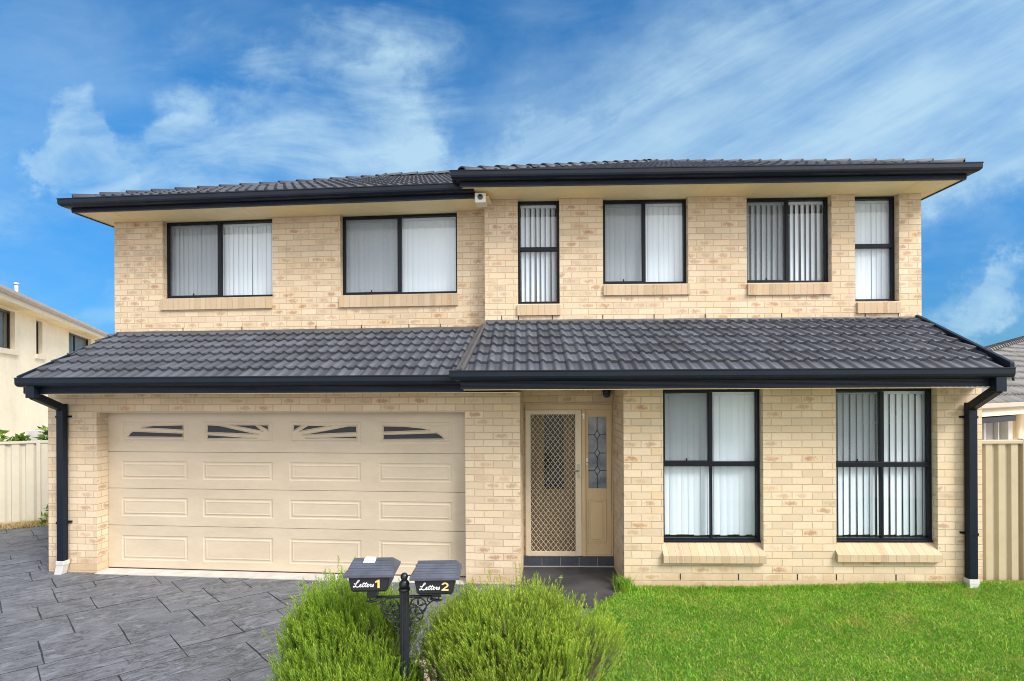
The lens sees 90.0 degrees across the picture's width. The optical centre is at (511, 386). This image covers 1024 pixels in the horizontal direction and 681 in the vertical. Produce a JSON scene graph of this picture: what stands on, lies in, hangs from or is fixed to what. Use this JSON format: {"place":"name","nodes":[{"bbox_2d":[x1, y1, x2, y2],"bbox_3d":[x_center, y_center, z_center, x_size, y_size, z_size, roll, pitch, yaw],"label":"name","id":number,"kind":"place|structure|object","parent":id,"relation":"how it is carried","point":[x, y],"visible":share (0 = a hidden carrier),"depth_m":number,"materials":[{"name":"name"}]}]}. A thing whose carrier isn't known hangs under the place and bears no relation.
{"place":"outdoors","nodes":[
{"label":"outdoors","id":0,"kind":"place"},
{"bbox_2d":[0,525,595,680],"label":"driveway","id":1,"kind":"structure","parent":0,"point":[78,626],"depth_m":5.23,"materials":[{"name":"concrete"}]},
{"bbox_2d":[350,652,441,680],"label":"strappy plant","id":2,"kind":"object","parent":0,"point":[409,668],"visible":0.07,"depth_m":3.16,"materials":[{"name":"green plant"}]},
{"bbox_2d":[0,0,1023,346],"label":"sky","id":3,"kind":"structure","parent":0,"point":[96,96],"materials":[{"name":"blue"}]},
{"bbox_2d":[517,567,619,607],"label":"porch floor","id":4,"kind":"structure","parent":0,"point":[588,583],"depth_m":6.25,"materials":[{"name":"concrete"}]},
{"bbox_2d":[582,580,1023,680],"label":"lawn","id":5,"kind":"structure","parent":0,"point":[731,678],"depth_m":4.69,"materials":[{"name":"plant"}]},
{"bbox_2d":[609,573,636,594],"bbox_3d":[1.278,2.256,5.932,0.464,0.196,0.327,0,0,0],"label":"grass tuft","id":6,"kind":"object","parent":5,"relation":"on","point":[623,584],"visible":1,"depth_m":5.90,"materials":[{"name":"green plant"}]},
{"bbox_2d":[629,580,999,591],"bbox_3d":[3.435,2.290,5.885,4.252,0.118,0.225,0,0,2],"label":"grass edge","id":7,"kind":"object","parent":5,"relation":"on","point":[869,585],"depth_m":5.89,"materials":[{"name":"green plant"}]},
{"label":"ground","id":8,"kind":"structure","parent":0,"visible":0},
{"bbox_2d":[0,429,30,441],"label":"bush","id":9,"kind":"object","parent":8,"relation":"on","point":[20,437],"visible":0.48,"depth_m":10.69,"materials":[{"name":"green plant"}]},
{"bbox_2d":[0,440,48,523],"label":"steel fence","id":10,"kind":"object","parent":8,"relation":"on","point":[23,480],"visible":0.31,"depth_m":9.02,"materials":[{"name":"beige metal"}]},
{"bbox_2d":[27,429,47,440],"bbox_3d":[-10.451,1.725,11.450,0.520,1.575,0.300,0,0,0],"label":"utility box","id":11,"kind":"object","parent":8,"relation":"on","point":[33,433],"visible":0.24,"depth_m":11.30,"materials":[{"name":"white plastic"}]},
{"bbox_2d":[33,425,47,439],"bbox_3d":[-9.545,1.361,10.937,1.025,2.301,0.696,0,0,-29],"label":"bush","id":12,"kind":"object","parent":8,"relation":"on","point":[43,436],"visible":0.07,"depth_m":10.77,"materials":[{"name":"green plant"}]},
{"bbox_2d":[0,282,107,440],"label":"rendered house","id":13,"kind":"structure","parent":8,"relation":"on","point":[34,333],"depth_m":17.81,"materials":[{"name":"beige paint"}]},
{"bbox_2d":[0,308,19,355],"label":"window","id":14,"kind":"structure","parent":13,"relation":"in","point":[5,350],"depth_m":16.84,"materials":[{"name":"black"}]},
{"bbox_2d":[35,321,46,359],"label":"window","id":15,"kind":"structure","parent":13,"relation":"in","point":[37,356],"depth_m":19.45,"materials":[{"name":"beige"}]},
{"bbox_2d":[69,333,87,351],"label":"window","id":16,"kind":"structure","parent":13,"relation":"in","point":[76,342],"depth_m":24.90,"materials":[{"name":"black glass"}]},
{"bbox_2d":[14,158,1015,588],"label":"brick house","id":17,"kind":"structure","parent":8,"relation":"on","point":[314,378],"depth_m":6.64,"materials":[{"name":"beige brick"}]},
{"bbox_2d":[160,219,272,309],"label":"window","id":18,"kind":"structure","parent":17,"relation":"in","point":[207,261],"depth_m":7.91,"materials":[{"name":"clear glass"}]},
{"bbox_2d":[108,412,465,576],"bbox_3d":[-2.957,1.354,6.603,4.827,2.073,0.030,0,0,5],"label":"garage door","id":19,"kind":"structure","parent":17,"relation":"in","point":[284,492],"depth_m":6.60,"materials":[{"name":"beige metal"}]},
{"bbox_2d":[339,213,457,307],"bbox_3d":[-1.663,-1.864,7.598,1.827,1.375,0.235,0,0,5],"label":"window","id":20,"kind":"structure","parent":17,"relation":"in","point":[413,258],"depth_m":7.66,"materials":[{"name":"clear glass"}]},
{"bbox_2d":[475,193,486,206],"bbox_3d":[-0.425,-2.560,6.985,0.154,0.154,0.214,0,0,0],"label":"security camera","id":21,"kind":"object","parent":17,"relation":"attached to","point":[480,200],"visible":0.96,"depth_m":6.89,"materials":[{"name":"white plastic"}]},
{"bbox_2d":[517,201,560,315],"bbox_3d":[0.433,-1.821,7.594,0.791,1.638,0.881,0,0,0],"label":"window","id":22,"kind":"structure","parent":17,"relation":"in","point":[538,222],"depth_m":7.36,"materials":[{"name":"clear glass"}]},
{"bbox_2d":[531,414,574,550],"bbox_3d":[0.552,1.260,6.833,0.732,1.914,0.048,0,0,1],"label":"front door","id":23,"kind":"structure","parent":17,"relation":"in","point":[535,460],"depth_m":6.81,"materials":[{"name":"beige metal"}]},
{"bbox_2d":[525,410,581,555],"bbox_3d":[0.553,1.264,6.729,0.743,1.926,0.079,0,0,1],"label":"security door","id":24,"kind":"structure","parent":17,"relation":"in","point":[578,482],"depth_m":6.75,"materials":[{"name":"beige metal"}]},
{"bbox_2d":[602,390,610,397],"bbox_3d":[1.220,0.085,6.600,0.110,0.112,0.110,0,0,0],"label":"dome camera","id":25,"kind":"object","parent":17,"relation":"attached to","point":[606,393],"visible":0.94,"depth_m":6.56,"materials":[{"name":"black plastic"}]},
{"bbox_2d":[603,199,689,295],"bbox_3d":[1.868,-1.964,7.241,1.255,1.366,0.235,0,0,1],"label":"window","id":26,"kind":"structure","parent":17,"relation":"in","point":[643,243],"depth_m":7.33,"materials":[{"name":"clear glass"}]},
{"bbox_2d":[662,389,766,563],"bbox_3d":[2.404,1.034,6.364,1.359,2.018,0.915,0,0,0],"label":"window","id":27,"kind":"structure","parent":17,"relation":"in","point":[711,437],"depth_m":6.14,"materials":[{"name":"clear glass"}]},
{"bbox_2d":[747,197,832,294],"bbox_3d":[3.904,-1.966,7.507,1.364,1.383,0.895,0,0,0],"label":"window","id":28,"kind":"structure","parent":17,"relation":"in","point":[787,242],"depth_m":7.28,"materials":[{"name":"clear glass"}]},
{"bbox_2d":[855,196,900,313],"bbox_3d":[5.102,-1.840,7.477,0.803,1.648,0.881,0,0,0],"label":"window","id":29,"kind":"structure","parent":17,"relation":"in","point":[874,220],"depth_m":7.25,"materials":[{"name":"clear glass"}]},
{"bbox_2d":[835,388,942,561],"bbox_3d":[4.393,1.014,6.315,1.359,1.997,0.915,0,0,0],"label":"window","id":30,"kind":"structure","parent":17,"relation":"in","point":[884,469],"depth_m":6.09,"materials":[{"name":"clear glass"}]},
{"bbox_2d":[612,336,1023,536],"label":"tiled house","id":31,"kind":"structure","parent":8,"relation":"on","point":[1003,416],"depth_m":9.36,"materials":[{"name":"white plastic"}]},
{"bbox_2d":[982,421,1010,439],"bbox_3d":[8.764,0.966,9.295,1.020,0.900,0.130,0,0,-29],"label":"window","id":32,"kind":"structure","parent":31,"relation":"in","point":[990,431],"depth_m":9.37,"materials":[{"name":"grey glass"}]},
{"bbox_2d":[982,438,1023,579],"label":"steel fence","id":33,"kind":"object","parent":8,"relation":"on","point":[1003,504],"visible":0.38,"depth_m":6.09,"materials":[{"name":"beige metal"}]},
{"label":"garden bed","id":34,"kind":"structure","parent":0,"visible":0},
{"bbox_2d":[262,556,429,680],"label":"shrub","id":35,"kind":"object","parent":34,"relation":"on","point":[329,632],"visible":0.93,"depth_m":3.07,"materials":[{"name":"green plant"}]},
{"bbox_2d":[343,557,461,680],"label":"twin letterbox","id":36,"kind":"object","parent":34,"relation":"on","point":[434,578],"visible":1,"depth_m":2.96,"materials":[{"name":"black metal"}]},
{"bbox_2d":[363,557,375,562],"bbox_3d":[-0.825,1.007,2.981,0.068,0.018,0.060,0,0,0],"label":"paper scrap","id":37,"kind":"object","parent":36,"relation":"on","point":[369,559],"visible":1,"depth_m":2.97,"materials":[{"name":"white paper"}]},
{"bbox_2d":[409,660,436,680],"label":"pebbles","id":38,"kind":"object","parent":34,"relation":"on","point":[428,678],"depth_m":4.18,"materials":[{"name":"beige gravel"}]},
{"bbox_2d":[411,562,631,680],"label":"shrub","id":39,"kind":"object","parent":34,"relation":"on","point":[499,634],"visible":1,"depth_m":2.92,"materials":[{"name":"green plant"}]},
{"label":"verge","id":40,"kind":"structure","parent":0,"visible":0},
{"bbox_2d":[0,519,48,529],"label":"dry grass","id":41,"kind":"structure","parent":40,"relation":"on","point":[16,524],"depth_m":8.86,"materials":[{"name":"beige plant"}]},
{"bbox_2d":[38,504,48,523],"bbox_3d":[-8.138,2.227,9.013,0.339,0.408,0.324,0,0,0],"label":"weed","id":42,"kind":"object","parent":40,"relation":"on","point":[45,514],"visible":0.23,"depth_m":8.96,"materials":[{"name":"green plant"}]}
]}

